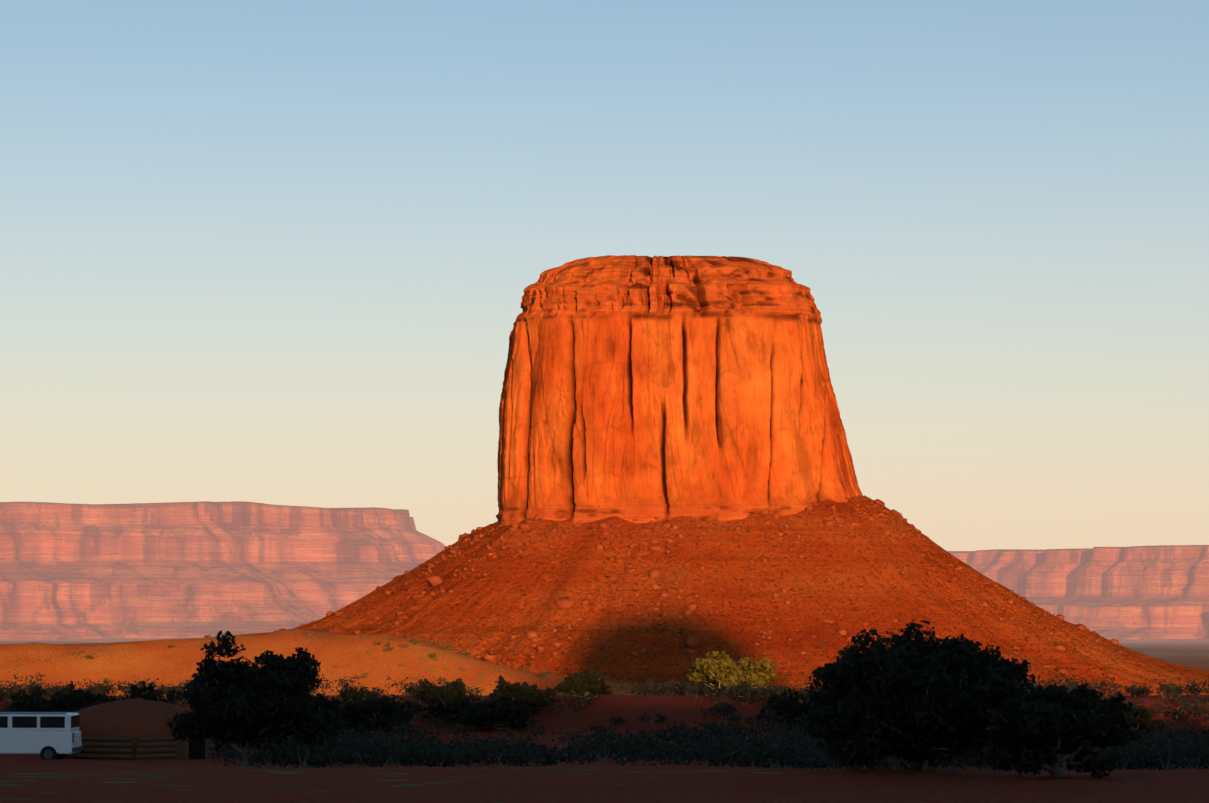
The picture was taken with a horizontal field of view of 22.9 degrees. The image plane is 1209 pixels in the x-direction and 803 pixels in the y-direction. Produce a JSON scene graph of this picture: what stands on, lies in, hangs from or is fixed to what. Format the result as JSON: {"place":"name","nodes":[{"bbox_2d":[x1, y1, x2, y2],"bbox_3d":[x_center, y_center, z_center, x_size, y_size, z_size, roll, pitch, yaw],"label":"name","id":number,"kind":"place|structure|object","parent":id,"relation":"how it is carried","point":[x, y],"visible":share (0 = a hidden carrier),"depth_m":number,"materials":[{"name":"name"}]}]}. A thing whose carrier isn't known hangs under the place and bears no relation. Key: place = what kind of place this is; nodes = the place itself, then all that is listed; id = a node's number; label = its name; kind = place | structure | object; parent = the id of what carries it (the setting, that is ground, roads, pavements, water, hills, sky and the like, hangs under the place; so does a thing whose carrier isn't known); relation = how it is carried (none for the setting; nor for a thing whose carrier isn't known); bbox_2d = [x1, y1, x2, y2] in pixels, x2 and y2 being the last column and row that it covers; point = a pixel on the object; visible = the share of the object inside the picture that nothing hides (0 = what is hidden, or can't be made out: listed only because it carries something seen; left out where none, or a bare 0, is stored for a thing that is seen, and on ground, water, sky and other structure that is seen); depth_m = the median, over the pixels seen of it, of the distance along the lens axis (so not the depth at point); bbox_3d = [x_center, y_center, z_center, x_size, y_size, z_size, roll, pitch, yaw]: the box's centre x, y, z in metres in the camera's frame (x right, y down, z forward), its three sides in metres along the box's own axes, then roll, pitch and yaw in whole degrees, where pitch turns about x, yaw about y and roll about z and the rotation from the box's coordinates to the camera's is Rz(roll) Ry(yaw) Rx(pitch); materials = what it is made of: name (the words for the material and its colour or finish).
{"place":"outdoors","nodes":[
{"label":"outdoors","id":0,"kind":"place"},
{"bbox_2d":[0,629,1208,802],"bbox_3d":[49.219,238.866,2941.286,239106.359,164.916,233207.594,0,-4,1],"label":"terrain","id":1,"kind":"structure","parent":0,"point":[30,778],"depth_m":80.23,"materials":[{"name":"orange sand"}]},
{"bbox_2d":[8,684,53,712],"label":"juniper bush","id":2,"kind":"object","parent":1,"relation":"on","point":[27,704],"visible":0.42,"depth_m":167.31,"materials":[{"name":"green plant"}]},
{"bbox_2d":[0,711,83,759],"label":"van","id":3,"kind":"object","parent":1,"relation":"on","point":[52,735],"visible":0.98,"depth_m":131.79,"materials":[{"name":"white paint"}]},
{"bbox_2d":[40,681,111,711],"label":"juniper bush","id":4,"kind":"object","parent":1,"relation":"on","point":[75,700],"visible":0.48,"depth_m":161.88,"materials":[{"name":"green plant"}]},
{"bbox_2d":[64,685,216,759],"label":"hogan","id":5,"kind":"structure","parent":1,"relation":"on","point":[134,728],"depth_m":134.81,"materials":[{"name":"brown soil"}]},
{"bbox_2d":[103,680,188,706],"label":"juniper bush","id":6,"kind":"object","parent":1,"relation":"on","point":[150,690],"visible":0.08,"depth_m":157.90,"materials":[{"name":"green plant"}]},
{"bbox_2d":[0,501,444,640],"bbox_3d":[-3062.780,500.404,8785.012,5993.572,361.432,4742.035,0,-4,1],"label":"mesa","id":7,"kind":"structure","parent":1,"relation":"on","point":[202,569],"depth_m":7439.71,"materials":[{"name":"stone"}]},
{"bbox_2d":[166,630,345,766],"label":"juniper","id":8,"kind":"object","parent":1,"relation":"on","point":[243,703],"visible":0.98,"depth_m":103.73,"materials":[{"name":"green plant"}]},
{"bbox_2d":[305,692,343,725],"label":"juniper bush","id":9,"kind":"object","parent":1,"relation":"on","point":[321,702],"visible":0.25,"depth_m":167.31,"materials":[{"name":"green plant"}]},
{"bbox_2d":[335,683,420,735],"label":"juniper bush","id":10,"kind":"object","parent":1,"relation":"on","point":[374,713],"visible":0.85,"depth_m":169.77,"materials":[{"name":"green plant"}]},
{"bbox_2d":[30,632,763,696],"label":"scrub","id":11,"kind":"object","parent":1,"relation":"on","point":[416,640],"visible":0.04,"depth_m":1380.47,"materials":[{"name":"green plant"}]},
{"bbox_2d":[406,678,480,720],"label":"juniper bush","id":12,"kind":"object","parent":1,"relation":"on","point":[449,698],"visible":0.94,"depth_m":174.62,"materials":[{"name":"green plant"}]},
{"bbox_2d":[456,696,535,730],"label":"juniper bush","id":13,"kind":"object","parent":1,"relation":"on","point":[495,715],"visible":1,"depth_m":170.50,"materials":[{"name":"green plant"}]},
{"bbox_2d":[489,675,560,713],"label":"juniper bush","id":14,"kind":"object","parent":1,"relation":"on","point":[516,694],"visible":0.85,"depth_m":176.31,"materials":[{"name":"green plant"}]},
{"bbox_2d":[554,669,612,698],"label":"juniper bush","id":15,"kind":"object","parent":1,"relation":"on","point":[586,681],"visible":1,"depth_m":179.64,"materials":[{"name":"green plant"}]},
{"bbox_2d":[0,672,1208,770],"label":"sagebrush","id":16,"kind":"object","parent":1,"relation":"on","point":[344,747],"visible":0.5,"depth_m":113.01,"materials":[{"name":"green plant"}]},
{"bbox_2d":[687,651,777,696],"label":"bush","id":17,"kind":"object","parent":1,"relation":"on","point":[721,668],"visible":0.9,"depth_m":186.48,"materials":[{"name":"green plant"}]},
{"bbox_2d":[755,618,1040,770],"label":"juniper","id":18,"kind":"object","parent":1,"relation":"on","point":[918,702],"visible":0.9,"depth_m":77.95,"materials":[{"name":"green plant"}]},
{"bbox_2d":[975,674,1141,778],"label":"juniper","id":19,"kind":"object","parent":1,"relation":"on","point":[1036,729],"visible":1,"depth_m":74.80,"materials":[{"name":"green plant"}]},
{"bbox_2d":[947,545,1208,638],"bbox_3d":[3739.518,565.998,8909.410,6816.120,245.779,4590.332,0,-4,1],"label":"mesa","id":20,"kind":"structure","parent":1,"relation":"on","point":[1148,592],"depth_m":7698.83,"materials":[{"name":"stone"}]},
{"bbox_2d":[1096,698,1163,732],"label":"juniper bush","id":21,"kind":"object","parent":1,"relation":"on","point":[1142,716],"visible":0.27,"depth_m":170.41,"materials":[{"name":"green plant"}]},
{"bbox_2d":[496,255,862,525],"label":"butte","id":22,"kind":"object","parent":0,"point":[643,389],"depth_m":1920.61,"materials":[{"name":"orange stone"}]},
{"bbox_2d":[293,495,1208,697],"bbox_3d":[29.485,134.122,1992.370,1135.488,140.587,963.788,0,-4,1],"label":"talus slope","id":23,"kind":"structure","parent":0,"point":[485,611],"depth_m":1841.44,"materials":[{"name":"orange soil"}]},
{"bbox_2d":[274,495,1205,694],"bbox_3d":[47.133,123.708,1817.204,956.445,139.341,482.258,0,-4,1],"label":"talus boulders","id":24,"kind":"object","parent":23,"relation":"on","point":[567,603],"visible":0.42,"depth_m":1857.22,"materials":[{"name":"brown stone"}]}
]}

